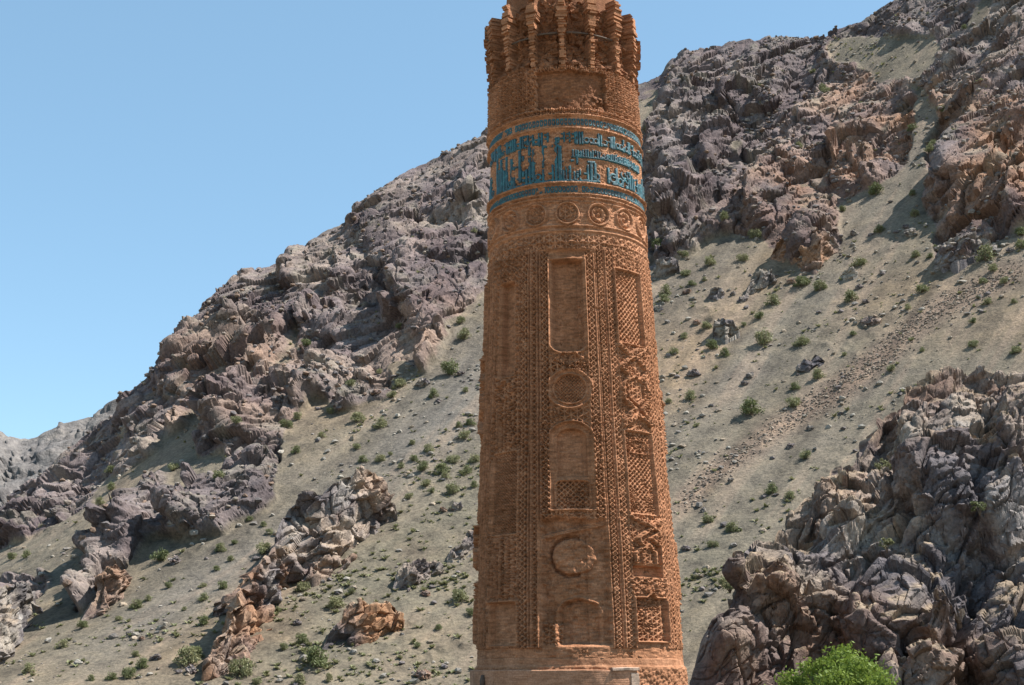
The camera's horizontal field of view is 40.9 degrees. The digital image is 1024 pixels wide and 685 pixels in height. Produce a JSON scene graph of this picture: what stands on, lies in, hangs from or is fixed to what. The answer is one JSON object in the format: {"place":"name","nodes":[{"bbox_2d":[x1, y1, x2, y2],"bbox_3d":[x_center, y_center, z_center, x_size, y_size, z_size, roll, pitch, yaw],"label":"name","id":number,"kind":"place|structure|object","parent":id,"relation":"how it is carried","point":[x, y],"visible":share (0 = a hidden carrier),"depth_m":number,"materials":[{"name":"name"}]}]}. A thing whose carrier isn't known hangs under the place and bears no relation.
{"place":"outdoors","nodes":[
{"label":"outdoors","id":0,"kind":"place"},
{"bbox_2d":[0,399,116,506],"bbox_3d":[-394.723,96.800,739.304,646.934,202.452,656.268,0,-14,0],"label":"hills","id":1,"kind":"structure","parent":0,"point":[23,460],"depth_m":828.45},
{"bbox_2d":[0,0,892,438],"label":"sky","id":2,"kind":"structure","parent":0,"point":[153,153],"materials":[{"name":"blue"}]},
{"bbox_2d":[0,0,1023,684],"bbox_3d":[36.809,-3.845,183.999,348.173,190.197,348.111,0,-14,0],"label":"mountain slope","id":3,"kind":"structure","parent":0,"point":[134,536],"depth_m":186.19,"materials":[{"name":"stone"}]},
{"bbox_2d":[0,581,42,664],"bbox_3d":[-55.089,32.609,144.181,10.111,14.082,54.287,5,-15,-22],"label":"rock outcrop","id":4,"kind":"object","parent":3,"relation":"on","point":[18,606],"visible":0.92,"depth_m":130.42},
{"bbox_2d":[21,661,36,673],"bbox_3d":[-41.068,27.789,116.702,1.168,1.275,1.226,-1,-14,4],"label":"shrub","id":5,"kind":"object","parent":3,"relation":"on","point":[28,668],"visible":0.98,"depth_m":116.51,"materials":[{"name":"green plant"}]},
{"bbox_2d":[54,639,68,648],"bbox_3d":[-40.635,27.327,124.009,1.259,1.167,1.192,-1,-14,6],"label":"shrub","id":6,"kind":"object","parent":3,"relation":"on","point":[63,643],"visible":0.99,"depth_m":123.89,"materials":[{"name":"green plant"}]},
{"bbox_2d":[76,620,89,627],"bbox_3d":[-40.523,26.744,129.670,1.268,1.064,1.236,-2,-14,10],"label":"shrub","id":7,"kind":"object","parent":3,"relation":"on","point":[82,623],"visible":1,"depth_m":129.49,"materials":[{"name":"green plant"}]},
{"bbox_2d":[82,564,131,620],"bbox_3d":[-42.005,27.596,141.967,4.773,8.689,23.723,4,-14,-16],"label":"rock outcrop","id":8,"kind":"object","parent":3,"relation":"on","point":[112,583],"visible":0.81,"depth_m":134.94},
{"bbox_2d":[104,671,117,679],"bbox_3d":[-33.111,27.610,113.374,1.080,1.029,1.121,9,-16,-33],"label":"shrub","id":9,"kind":"object","parent":3,"relation":"on","point":[111,676],"visible":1,"depth_m":113.24,"materials":[{"name":"green plant"}]},
{"bbox_2d":[121,666,136,678],"bbox_3d":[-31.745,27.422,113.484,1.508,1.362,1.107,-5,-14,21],"label":"shrub","id":10,"kind":"object","parent":3,"relation":"on","point":[127,673],"visible":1,"depth_m":113.41,"materials":[{"name":"green plant"}]},
{"bbox_2d":[129,598,143,608],"bbox_3d":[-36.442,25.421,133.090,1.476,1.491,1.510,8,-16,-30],"label":"shrub","id":11,"kind":"object","parent":3,"relation":"on","point":[135,603],"visible":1,"depth_m":132.86,"materials":[{"name":"green plant"}]},
{"bbox_2d":[135,655,148,668],"bbox_3d":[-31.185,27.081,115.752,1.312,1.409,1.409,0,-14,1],"label":"shrub","id":12,"kind":"object","parent":3,"relation":"on","point":[141,663],"visible":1,"depth_m":115.50,"materials":[{"name":"green plant"}]},
{"bbox_2d":[149,654,161,660],"bbox_3d":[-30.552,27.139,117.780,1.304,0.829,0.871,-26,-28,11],"label":"boulder","id":13,"kind":"object","parent":3,"relation":"on","point":[155,657],"visible":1,"depth_m":117.52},
{"bbox_2d":[149,547,169,561],"bbox_3d":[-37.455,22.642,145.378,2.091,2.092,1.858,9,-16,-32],"label":"shrub","id":14,"kind":"object","parent":3,"relation":"on","point":[160,556],"visible":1,"depth_m":145.16,"materials":[{"name":"green plant"}]},
{"bbox_2d":[167,460,179,470],"bbox_3d":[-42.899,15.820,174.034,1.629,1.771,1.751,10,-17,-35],"label":"shrub","id":15,"kind":"object","parent":3,"relation":"on","point":[174,466],"visible":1,"depth_m":173.93,"materials":[{"name":"green plant"}]},
{"bbox_2d":[168,555,180,564],"bbox_3d":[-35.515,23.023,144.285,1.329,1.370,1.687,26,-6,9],"label":"boulder","id":16,"kind":"object","parent":3,"relation":"on","point":[175,559],"visible":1,"depth_m":143.72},
{"bbox_2d":[172,645,202,665],"bbox_3d":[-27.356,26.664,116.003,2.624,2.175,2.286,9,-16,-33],"label":"shrub","id":17,"kind":"object","parent":3,"relation":"on","point":[189,651],"visible":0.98,"depth_m":115.72,"materials":[{"name":"green plant"}]},
{"bbox_2d":[185,664,197,673],"bbox_3d":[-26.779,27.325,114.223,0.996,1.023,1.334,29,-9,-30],"label":"boulder","id":18,"kind":"object","parent":3,"relation":"on","point":[190,669],"visible":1,"depth_m":113.92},
{"bbox_2d":[197,591,208,600],"bbox_3d":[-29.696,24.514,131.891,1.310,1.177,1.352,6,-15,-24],"label":"shrub","id":19,"kind":"object","parent":3,"relation":"on","point":[202,598],"visible":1,"depth_m":131.75,"materials":[{"name":"green plant"}]},
{"bbox_2d":[199,613,208,624],"bbox_3d":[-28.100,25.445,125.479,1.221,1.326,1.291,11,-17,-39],"label":"shrub","id":20,"kind":"object","parent":3,"relation":"on","point":[203,620],"visible":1,"depth_m":125.29,"materials":[{"name":"green plant"}]},
{"bbox_2d":[212,469,224,479],"bbox_3d":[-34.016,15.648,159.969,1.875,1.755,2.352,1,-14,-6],"label":"shrub","id":21,"kind":"object","parent":3,"relation":"on","point":[219,474],"visible":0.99,"depth_m":159.38,"materials":[{"name":"green plant"}]},
{"bbox_2d":[215,542,226,551],"bbox_3d":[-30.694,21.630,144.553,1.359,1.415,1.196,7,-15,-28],"label":"shrub","id":22,"kind":"object","parent":3,"relation":"on","point":[221,548],"visible":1,"depth_m":144.48,"materials":[{"name":"green plant"}]},
{"bbox_2d":[217,580,227,589],"bbox_3d":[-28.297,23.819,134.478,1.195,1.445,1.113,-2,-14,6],"label":"shrub","id":23,"kind":"object","parent":3,"relation":"on","point":[222,584],"visible":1,"depth_m":134.33,"materials":[{"name":"green plant"}]},
{"bbox_2d":[213,589,235,616],"bbox_3d":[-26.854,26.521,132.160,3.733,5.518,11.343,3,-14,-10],"label":"rock outcrop","id":24,"kind":"object","parent":3,"relation":"on","point":[218,610],"visible":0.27,"depth_m":127.07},
{"bbox_2d":[230,416,241,425],"bbox_3d":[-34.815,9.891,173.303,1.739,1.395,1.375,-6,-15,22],"label":"shrub","id":25,"kind":"object","parent":3,"relation":"on","point":[238,419],"visible":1,"depth_m":173.08,"materials":[{"name":"green plant"}]},
{"bbox_2d":[226,656,256,677],"bbox_3d":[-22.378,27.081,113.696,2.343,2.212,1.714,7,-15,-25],"label":"shrub","id":26,"kind":"object","parent":3,"relation":"on","point":[246,664],"visible":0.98,"depth_m":113.61,"materials":[{"name":"green plant"}]},
{"bbox_2d":[201,547,289,681],"bbox_3d":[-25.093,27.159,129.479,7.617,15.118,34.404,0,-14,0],"label":"rock outcrop","id":27,"kind":"object","parent":3,"relation":"on","point":[252,600],"visible":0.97,"depth_m":120.60,"materials":[{"name":"stone"}]},
{"bbox_2d":[254,539,270,554],"bbox_3d":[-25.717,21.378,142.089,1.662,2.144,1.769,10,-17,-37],"label":"shrub","id":28,"kind":"object","parent":3,"relation":"on","point":[264,547],"visible":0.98,"depth_m":141.95,"materials":[{"name":"green plant"}]},
{"bbox_2d":[278,419,292,427],"bbox_3d":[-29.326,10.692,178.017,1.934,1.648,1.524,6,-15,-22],"label":"shrub","id":29,"kind":"object","parent":3,"relation":"on","point":[284,423],"visible":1,"depth_m":177.77,"materials":[{"name":"green plant"}]},
{"bbox_2d":[290,671,305,684],"bbox_3d":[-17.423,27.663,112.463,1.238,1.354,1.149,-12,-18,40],"label":"shrub","id":30,"kind":"object","parent":3,"relation":"on","point":[300,679],"visible":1,"depth_m":112.31,"materials":[{"name":"green plant"}]},
{"bbox_2d":[295,632,308,643],"bbox_3d":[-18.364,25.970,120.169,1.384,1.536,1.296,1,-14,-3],"label":"shrub","id":31,"kind":"object","parent":3,"relation":"on","point":[303,639],"visible":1,"depth_m":119.94,"materials":[{"name":"green plant"}]},
{"bbox_2d":[294,581,309,591],"bbox_3d":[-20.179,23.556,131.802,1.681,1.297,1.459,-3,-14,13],"label":"shrub","id":32,"kind":"object","parent":3,"relation":"on","point":[302,586],"visible":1,"depth_m":131.65,"materials":[{"name":"green plant"}]},
{"bbox_2d":[304,645,328,668],"bbox_3d":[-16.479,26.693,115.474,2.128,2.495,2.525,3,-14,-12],"label":"shrub","id":33,"kind":"object","parent":3,"relation":"on","point":[312,654],"visible":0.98,"depth_m":115.21,"materials":[{"name":"green plant"}]},
{"bbox_2d":[270,466,397,586],"bbox_3d":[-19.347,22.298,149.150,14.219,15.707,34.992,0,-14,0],"label":"rock outcrop","id":34,"kind":"object","parent":3,"relation":"on","point":[316,537],"visible":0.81,"depth_m":138.92,"materials":[{"name":"stone"}]},
{"bbox_2d":[328,595,344,608],"bbox_3d":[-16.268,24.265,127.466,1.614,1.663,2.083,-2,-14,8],"label":"shrub","id":35,"kind":"object","parent":3,"relation":"on","point":[334,601],"visible":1,"depth_m":127.13,"materials":[{"name":"green plant"}]},
{"bbox_2d":[349,411,365,421],"bbox_3d":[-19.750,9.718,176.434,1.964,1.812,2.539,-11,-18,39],"label":"shrub","id":36,"kind":"object","parent":3,"relation":"on","point":[357,414],"visible":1,"depth_m":176.18,"materials":[{"name":"green plant"}]},
{"bbox_2d":[322,597,404,649],"bbox_3d":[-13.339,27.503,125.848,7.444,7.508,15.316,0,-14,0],"label":"boulder","id":37,"kind":"object","parent":3,"relation":"on","point":[361,622],"visible":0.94,"depth_m":120.52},
{"bbox_2d":[372,416,386,428],"bbox_3d":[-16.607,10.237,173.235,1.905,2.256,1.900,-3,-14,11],"label":"shrub","id":38,"kind":"object","parent":3,"relation":"on","point":[381,422],"visible":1,"depth_m":172.95,"materials":[{"name":"green plant"}]},
{"bbox_2d":[391,378,405,386],"bbox_3d":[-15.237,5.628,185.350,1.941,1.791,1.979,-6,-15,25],"label":"shrub","id":39,"kind":"object","parent":3,"relation":"on","point":[399,382],"visible":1,"depth_m":185.18,"materials":[{"name":"green plant"}]},
{"bbox_2d":[392,558,444,591],"bbox_3d":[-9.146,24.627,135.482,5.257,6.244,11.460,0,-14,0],"label":"rock outcrop","id":40,"kind":"object","parent":3,"relation":"on","point":[418,570],"visible":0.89,"depth_m":131.90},
{"bbox_2d":[416,460,428,471],"bbox_3d":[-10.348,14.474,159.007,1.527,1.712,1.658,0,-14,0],"label":"shrub","id":41,"kind":"object","parent":3,"relation":"on","point":[424,463],"visible":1,"depth_m":158.89,"materials":[{"name":"green plant"}]},
{"bbox_2d":[415,669,430,679],"bbox_3d":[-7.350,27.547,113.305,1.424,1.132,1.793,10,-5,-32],"label":"boulder","id":42,"kind":"object","parent":3,"relation":"on","point":[422,674],"visible":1,"depth_m":112.87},
{"bbox_2d":[416,377,429,386],"bbox_3d":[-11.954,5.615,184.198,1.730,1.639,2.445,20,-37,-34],"label":"boulder","id":43,"kind":"object","parent":3,"relation":"on","point":[421,382],"visible":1,"depth_m":183.73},
{"bbox_2d":[423,443,434,451],"bbox_3d":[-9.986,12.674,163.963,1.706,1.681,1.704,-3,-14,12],"label":"shrub","id":44,"kind":"object","parent":3,"relation":"on","point":[428,448],"visible":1,"depth_m":163.85,"materials":[{"name":"green plant"}]},
{"bbox_2d":[428,387,439,397],"bbox_3d":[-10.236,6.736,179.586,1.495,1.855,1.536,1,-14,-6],"label":"shrub","id":45,"kind":"object","parent":3,"relation":"on","point":[433,392],"visible":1,"depth_m":179.31,"materials":[{"name":"green plant"}]},
{"bbox_2d":[434,462,450,472],"bbox_3d":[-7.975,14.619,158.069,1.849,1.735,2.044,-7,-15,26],"label":"shrub","id":46,"kind":"object","parent":3,"relation":"on","point":[441,467],"visible":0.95,"depth_m":157.89,"materials":[{"name":"green plant"}]},
{"bbox_2d":[440,358,459,374],"bbox_3d":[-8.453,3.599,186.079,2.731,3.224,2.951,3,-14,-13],"label":"shrub","id":47,"kind":"object","parent":3,"relation":"on","point":[446,367],"visible":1,"depth_m":185.61,"materials":[{"name":"green plant"}]},
{"bbox_2d":[445,454,459,462],"bbox_3d":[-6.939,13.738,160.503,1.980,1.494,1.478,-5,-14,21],"label":"shrub","id":48,"kind":"object","parent":3,"relation":"on","point":[452,458],"visible":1,"depth_m":160.39,"materials":[{"name":"green plant"}]},
{"bbox_2d":[444,480,461,493],"bbox_3d":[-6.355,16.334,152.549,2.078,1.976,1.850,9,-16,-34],"label":"shrub","id":49,"kind":"object","parent":3,"relation":"on","point":[449,487],"visible":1,"depth_m":152.24,"materials":[{"name":"green plant"}]},
{"bbox_2d":[449,501,462,510],"bbox_3d":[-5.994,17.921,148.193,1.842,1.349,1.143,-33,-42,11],"label":"boulder","id":50,"kind":"object","parent":3,"relation":"on","point":[456,506],"visible":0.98,"depth_m":147.92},
{"bbox_2d":[447,530,473,562],"bbox_3d":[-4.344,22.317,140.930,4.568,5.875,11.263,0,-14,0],"label":"rock outcrop","id":51,"kind":"object","parent":3,"relation":"on","point":[464,548],"visible":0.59,"depth_m":137.57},
{"bbox_2d":[452,588,468,601],"bbox_3d":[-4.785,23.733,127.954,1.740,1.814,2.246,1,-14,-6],"label":"shrub","id":52,"kind":"object","parent":3,"relation":"on","point":[459,594],"visible":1,"depth_m":127.48,"materials":[{"name":"green plant"}]},
{"bbox_2d":[457,429,470,439],"bbox_3d":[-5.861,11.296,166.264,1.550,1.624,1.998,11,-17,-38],"label":"shrub","id":53,"kind":"object","parent":3,"relation":"on","point":[464,435],"visible":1,"depth_m":166.03,"materials":[{"name":"green plant"}]},
{"bbox_2d":[457,327,471,339],"bbox_3d":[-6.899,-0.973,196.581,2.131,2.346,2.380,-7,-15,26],"label":"shrub","id":54,"kind":"object","parent":3,"relation":"on","point":[465,332],"visible":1,"depth_m":196.30,"materials":[{"name":"green plant"}]},
{"bbox_2d":[459,464,471,473],"bbox_3d":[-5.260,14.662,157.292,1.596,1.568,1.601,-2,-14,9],"label":"shrub","id":55,"kind":"object","parent":3,"relation":"on","point":[467,469],"visible":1,"depth_m":157.05,"materials":[{"name":"green plant"}]},
{"bbox_2d":[467,453,479,462],"bbox_3d":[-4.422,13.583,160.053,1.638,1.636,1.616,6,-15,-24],"label":"shrub","id":56,"kind":"object","parent":3,"relation":"on","point":[474,458],"visible":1,"depth_m":159.75,"materials":[{"name":"green plant"}]},
{"bbox_2d":[0,17,1023,684],"bbox_3d":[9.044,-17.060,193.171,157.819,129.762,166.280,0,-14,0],"label":"scree stones","id":57,"kind":"object","parent":3,"relation":"on","point":[338,591],"visible":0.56,"depth_m":164.30,"materials":[{"name":"stone"}]},
{"bbox_2d":[1,0,1023,585],"bbox_3d":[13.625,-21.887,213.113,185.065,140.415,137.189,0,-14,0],"label":"rubble","id":58,"kind":"object","parent":3,"relation":"on","point":[337,386],"visible":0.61,"depth_m":225.74,"materials":[{"name":"stone"}]},
{"bbox_2d":[5,2,1021,684],"bbox_3d":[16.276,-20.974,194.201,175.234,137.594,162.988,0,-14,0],"label":"grass tufts","id":59,"kind":"object","parent":3,"relation":"on","point":[329,664],"visible":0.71,"depth_m":131.23,"materials":[{"name":"plant"}]},
{"bbox_2d":[470,0,687,684],"bbox_3d":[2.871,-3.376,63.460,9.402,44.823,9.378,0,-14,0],"label":"minaret","id":60,"kind":"object","parent":3,"relation":"on","point":[575,562],"visible":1,"depth_m":59.21,"materials":[{"name":"brick"}]},
{"bbox_2d":[650,238,661,249],"bbox_3d":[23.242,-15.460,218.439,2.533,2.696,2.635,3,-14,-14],"label":"shrub","id":61,"kind":"object","parent":3,"relation":"on","point":[654,242],"visible":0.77,"depth_m":218.10,"materials":[{"name":"green plant"}]},
{"bbox_2d":[658,283,671,294],"bbox_3d":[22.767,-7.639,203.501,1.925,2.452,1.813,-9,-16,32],"label":"shrub","id":62,"kind":"object","parent":3,"relation":"on","point":[666,289],"visible":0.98,"depth_m":203.34,"materials":[{"name":"green plant"}]},
{"bbox_2d":[651,256,680,280],"bbox_3d":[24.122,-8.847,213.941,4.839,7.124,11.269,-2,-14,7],"label":"rock outcrop","id":63,"kind":"object","parent":3,"relation":"on","point":[665,266],"visible":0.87,"depth_m":209.84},
{"bbox_2d":[684,388,695,399],"bbox_3d":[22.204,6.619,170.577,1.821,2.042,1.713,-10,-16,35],"label":"shrub","id":64,"kind":"object","parent":3,"relation":"on","point":[690,395],"visible":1,"depth_m":170.28,"materials":[{"name":"green plant"}]},
{"bbox_2d":[686,369,701,376],"bbox_3d":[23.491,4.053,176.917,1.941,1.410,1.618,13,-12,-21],"label":"boulder","id":65,"kind":"object","parent":3,"relation":"on","point":[694,372],"visible":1,"depth_m":176.57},
{"bbox_2d":[701,515,713,522],"bbox_3d":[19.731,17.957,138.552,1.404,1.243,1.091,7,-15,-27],"label":"shrub","id":66,"kind":"object","parent":3,"relation":"on","point":[709,518],"visible":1,"depth_m":138.36,"materials":[{"name":"green plant"}]},
{"bbox_2d":[704,255,715,265],"bbox_3d":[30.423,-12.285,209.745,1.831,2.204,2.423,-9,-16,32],"label":"shrub","id":67,"kind":"object","parent":3,"relation":"on","point":[710,259],"visible":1,"depth_m":209.47,"materials":[{"name":"green plant"}]},
{"bbox_2d":[706,338,717,349],"bbox_3d":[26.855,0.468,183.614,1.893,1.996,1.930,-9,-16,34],"label":"shrub","id":68,"kind":"object","parent":3,"relation":"on","point":[713,342],"visible":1,"depth_m":183.36,"materials":[{"name":"green plant"}]},
{"bbox_2d":[705,540,718,546],"bbox_3d":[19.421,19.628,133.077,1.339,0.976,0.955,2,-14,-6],"label":"shrub","id":69,"kind":"object","parent":3,"relation":"on","point":[709,543],"visible":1,"depth_m":132.90,"materials":[{"name":"green plant"}]},
{"bbox_2d":[708,287,724,300],"bbox_3d":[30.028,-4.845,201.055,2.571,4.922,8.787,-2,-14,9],"label":"boulder","id":70,"kind":"object","parent":3,"relation":"on","point":[716,294],"visible":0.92,"depth_m":198.11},
{"bbox_2d":[716,575,733,593],"bbox_3d":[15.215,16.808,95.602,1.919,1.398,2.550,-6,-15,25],"label":"shrub","id":71,"kind":"object","parent":3,"relation":"on","point":[724,584],"visible":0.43,"depth_m":95.00,"materials":[{"name":"green plant"}]},
{"bbox_2d":[719,347,730,356],"bbox_3d":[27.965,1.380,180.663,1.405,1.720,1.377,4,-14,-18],"label":"shrub","id":72,"kind":"object","parent":3,"relation":"on","point":[724,353],"visible":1,"depth_m":180.49,"materials":[{"name":"green plant"}]},
{"bbox_2d":[713,318,739,344],"bbox_3d":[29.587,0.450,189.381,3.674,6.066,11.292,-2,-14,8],"label":"boulder","id":73,"kind":"object","parent":3,"relation":"on","point":[723,329],"visible":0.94,"depth_m":185.85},
{"bbox_2d":[724,520,741,532],"bbox_3d":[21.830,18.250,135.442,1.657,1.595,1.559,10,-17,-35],"label":"shrub","id":74,"kind":"object","parent":3,"relation":"on","point":[730,527],"visible":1,"depth_m":135.30,"materials":[{"name":"green plant"}]},
{"bbox_2d":[736,253,749,260],"bbox_3d":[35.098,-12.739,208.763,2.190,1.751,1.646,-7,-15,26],"label":"shrub","id":75,"kind":"object","parent":3,"relation":"on","point":[741,257],"visible":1,"depth_m":208.54,"materials":[{"name":"green plant"}]},
{"bbox_2d":[739,396,764,415],"bbox_3d":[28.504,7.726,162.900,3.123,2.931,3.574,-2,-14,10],"label":"shrub","id":76,"kind":"object","parent":3,"relation":"on","point":[746,408],"visible":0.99,"depth_m":162.51,"materials":[{"name":"green plant"}]},
{"bbox_2d":[747,228,761,238],"bbox_3d":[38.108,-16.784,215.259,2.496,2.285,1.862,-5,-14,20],"label":"shrub","id":77,"kind":"object","parent":3,"relation":"on","point":[754,233],"visible":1,"depth_m":214.96,"materials":[{"name":"green plant"}]},
{"bbox_2d":[746,268,776,295],"bbox_3d":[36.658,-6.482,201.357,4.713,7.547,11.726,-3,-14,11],"label":"rock outcrop","id":78,"kind":"object","parent":3,"relation":"on","point":[764,278],"visible":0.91,"depth_m":198.13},
{"bbox_2d":[753,326,772,345],"bbox_3d":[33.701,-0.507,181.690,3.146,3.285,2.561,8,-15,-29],"label":"shrub","id":79,"kind":"object","parent":3,"relation":"on","point":[760,337],"visible":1,"depth_m":181.27,"materials":[{"name":"green plant"}]},
{"bbox_2d":[763,481,777,493],"bbox_3d":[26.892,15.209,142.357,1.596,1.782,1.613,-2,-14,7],"label":"shrub","id":80,"kind":"object","parent":3,"relation":"on","point":[770,488],"visible":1,"depth_m":142.09,"materials":[{"name":"green plant"}]},
{"bbox_2d":[763,293,781,305],"bbox_3d":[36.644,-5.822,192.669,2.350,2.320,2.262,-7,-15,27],"label":"shrub","id":81,"kind":"object","parent":3,"relation":"on","point":[773,299],"visible":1,"depth_m":192.42,"materials":[{"name":"green plant"}]},
{"bbox_2d":[784,490,795,498],"bbox_3d":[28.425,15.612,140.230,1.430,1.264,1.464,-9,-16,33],"label":"shrub","id":82,"kind":"object","parent":3,"relation":"on","point":[789,494],"visible":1,"depth_m":140.01,"materials":[{"name":"green plant"}]},
{"bbox_2d":[784,396,800,407],"bbox_3d":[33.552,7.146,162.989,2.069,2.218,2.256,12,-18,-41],"label":"shrub","id":83,"kind":"object","parent":3,"relation":"on","point":[793,402],"visible":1,"depth_m":162.84,"materials":[{"name":"green plant"}]},
{"bbox_2d":[791,334,810,346],"bbox_3d":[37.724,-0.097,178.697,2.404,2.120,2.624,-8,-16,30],"label":"shrub","id":84,"kind":"object","parent":3,"relation":"on","point":[802,341],"visible":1,"depth_m":178.25,"materials":[{"name":"green plant"}]},
{"bbox_2d":[793,275,810,286],"bbox_3d":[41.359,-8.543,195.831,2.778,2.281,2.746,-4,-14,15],"label":"shrub","id":85,"kind":"object","parent":3,"relation":"on","point":[801,281],"visible":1,"depth_m":195.54,"materials":[{"name":"green plant"}]},
{"bbox_2d":[770,226,838,274],"bbox_3d":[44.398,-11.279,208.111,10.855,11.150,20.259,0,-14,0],"label":"rock outcrop","id":86,"kind":"object","parent":3,"relation":"on","point":[820,250],"visible":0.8,"depth_m":201.49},
{"bbox_2d":[798,448,810,459],"bbox_3d":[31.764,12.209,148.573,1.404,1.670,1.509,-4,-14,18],"label":"shrub","id":87,"kind":"object","parent":3,"relation":"on","point":[805,454],"visible":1,"depth_m":148.44,"materials":[{"name":"green plant"}]},
{"bbox_2d":[796,354,824,373],"bbox_3d":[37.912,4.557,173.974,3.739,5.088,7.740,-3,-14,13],"label":"rock outcrop","id":88,"kind":"object","parent":3,"relation":"on","point":[806,365],"visible":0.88,"depth_m":171.23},
{"bbox_2d":[812,367,825,379],"bbox_3d":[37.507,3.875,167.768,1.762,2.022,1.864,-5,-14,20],"label":"shrub","id":89,"kind":"object","parent":3,"relation":"on","point":[816,374],"visible":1,"depth_m":167.60,"materials":[{"name":"green plant"}]},
{"bbox_2d":[812,279,826,290],"bbox_3d":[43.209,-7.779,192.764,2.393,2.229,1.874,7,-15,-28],"label":"shrub","id":90,"kind":"object","parent":3,"relation":"on","point":[817,286],"visible":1,"depth_m":192.40,"materials":[{"name":"green plant"}]},
{"bbox_2d":[764,641,900,684],"bbox_3d":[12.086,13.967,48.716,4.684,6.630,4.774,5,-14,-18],"label":"tree","id":91,"kind":"object","parent":3,"relation":"on","point":[843,670],"visible":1,"depth_m":48.79,"materials":[{"name":"green plant"}]},
{"bbox_2d":[672,259,1023,512],"bbox_3d":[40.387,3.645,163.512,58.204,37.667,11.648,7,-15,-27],"label":"gravel","id":92,"kind":"structure","parent":3,"relation":"on","point":[866,364],"depth_m":166.12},
{"bbox_2d":[840,266,857,280],"bbox_3d":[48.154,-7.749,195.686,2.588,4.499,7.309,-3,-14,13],"label":"boulder","id":93,"kind":"object","parent":3,"relation":"on","point":[850,273],"visible":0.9,"depth_m":192.92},
{"bbox_2d":[843,289,858,301],"bbox_3d":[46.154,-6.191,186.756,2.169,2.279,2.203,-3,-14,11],"label":"shrub","id":94,"kind":"object","parent":3,"relation":"on","point":[849,295],"visible":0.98,"depth_m":186.40,"materials":[{"name":"green plant"}]},
{"bbox_2d":[689,365,1023,684],"bbox_3d":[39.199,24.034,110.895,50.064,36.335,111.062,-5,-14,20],"label":"rock outcrop","id":95,"kind":"object","parent":3,"relation":"on","point":[934,595],"visible":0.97,"depth_m":72.32,"materials":[{"name":"stone"}]},
{"bbox_2d":[878,538,893,552],"bbox_3d":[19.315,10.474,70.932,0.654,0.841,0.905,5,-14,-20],"label":"shrub","id":96,"kind":"object","parent":95,"relation":"on","point":[889,541],"visible":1,"depth_m":70.83,"materials":[{"name":"green plant"}]},
{"bbox_2d":[849,256,867,266],"bbox_3d":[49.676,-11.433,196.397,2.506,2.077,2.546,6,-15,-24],"label":"shrub","id":97,"kind":"object","parent":3,"relation":"on","point":[860,260],"visible":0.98,"depth_m":195.92,"materials":[{"name":"green plant"}]},
{"bbox_2d":[860,314,881,325],"bbox_3d":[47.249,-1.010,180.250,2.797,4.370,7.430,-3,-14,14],"label":"rock outcrop","id":98,"kind":"object","parent":3,"relation":"on","point":[874,319],"visible":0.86,"depth_m":177.76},
{"bbox_2d":[868,181,883,194],"bbox_3d":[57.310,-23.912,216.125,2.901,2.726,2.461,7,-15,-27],"label":"shrub","id":99,"kind":"object","parent":3,"relation":"on","point":[875,189],"visible":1,"depth_m":215.77,"materials":[{"name":"green plant"}]},
{"bbox_2d":[873,224,885,232],"bbox_3d":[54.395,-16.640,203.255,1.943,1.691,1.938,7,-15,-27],"label":"shrub","id":100,"kind":"object","parent":3,"relation":"on","point":[879,228],"visible":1,"depth_m":202.87,"materials":[{"name":"green plant"}]},
{"bbox_2d":[904,227,915,236],"bbox_3d":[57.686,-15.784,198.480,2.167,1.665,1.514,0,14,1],"label":"boulder","id":101,"kind":"object","parent":3,"relation":"on","point":[909,232],"visible":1,"depth_m":198.02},
{"bbox_2d":[914,283,928,292],"bbox_3d":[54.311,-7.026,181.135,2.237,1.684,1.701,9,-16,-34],"label":"shrub","id":102,"kind":"object","parent":3,"relation":"on","point":[921,288],"visible":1,"depth_m":180.95,"materials":[{"name":"green plant"}]},
{"bbox_2d":[917,77,928,86],"bbox_3d":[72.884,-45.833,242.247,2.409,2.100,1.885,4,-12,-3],"label":"boulder","id":103,"kind":"object","parent":3,"relation":"on","point":[923,81],"visible":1,"depth_m":241.99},
{"bbox_2d":[923,142,934,153],"bbox_3d":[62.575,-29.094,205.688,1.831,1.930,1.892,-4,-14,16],"label":"shrub","id":104,"kind":"object","parent":3,"relation":"on","point":[930,146],"visible":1,"depth_m":205.36,"materials":[{"name":"green plant"}]},
{"bbox_2d":[933,231,997,273],"bbox_3d":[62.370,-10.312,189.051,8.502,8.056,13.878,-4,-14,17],"label":"rock outcrop","id":105,"kind":"object","parent":3,"relation":"on","point":[946,262],"visible":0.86,"depth_m":184.34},
{"bbox_2d":[974,243,995,261],"bbox_3d":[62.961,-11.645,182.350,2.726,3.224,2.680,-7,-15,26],"label":"shrub","id":106,"kind":"object","parent":3,"relation":"on","point":[986,250],"visible":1,"depth_m":182.08,"materials":[{"name":"green plant"}]},
{"bbox_2d":[1008,345,1021,353],"bbox_3d":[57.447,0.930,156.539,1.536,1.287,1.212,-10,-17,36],"label":"shrub","id":107,"kind":"object","parent":3,"relation":"on","point":[1016,349],"visible":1,"depth_m":156.45,"materials":[{"name":"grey plant"}]},
{"bbox_2d":[1014,226,1023,235],"bbox_3d":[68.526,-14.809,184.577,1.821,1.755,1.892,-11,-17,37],"label":"shrub","id":108,"kind":"object","parent":3,"relation":"on","point":[1020,230],"visible":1,"depth_m":184.43,"materials":[{"name":"green plant"}]},
{"bbox_2d":[874,458,891,472],"bbox_3d":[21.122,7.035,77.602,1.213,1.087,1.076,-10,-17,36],"label":"shrub","id":109,"kind":"object","parent":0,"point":[879,465],"visible":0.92,"depth_m":77.72,"materials":[{"name":"green plant"}]},
{"bbox_2d":[970,501,986,515],"bbox_3d":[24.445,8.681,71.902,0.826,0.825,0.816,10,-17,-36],"label":"shrub","id":110,"kind":"object","parent":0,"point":[980,507],"visible":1,"depth_m":71.94,"materials":[{"name":"green plant"}]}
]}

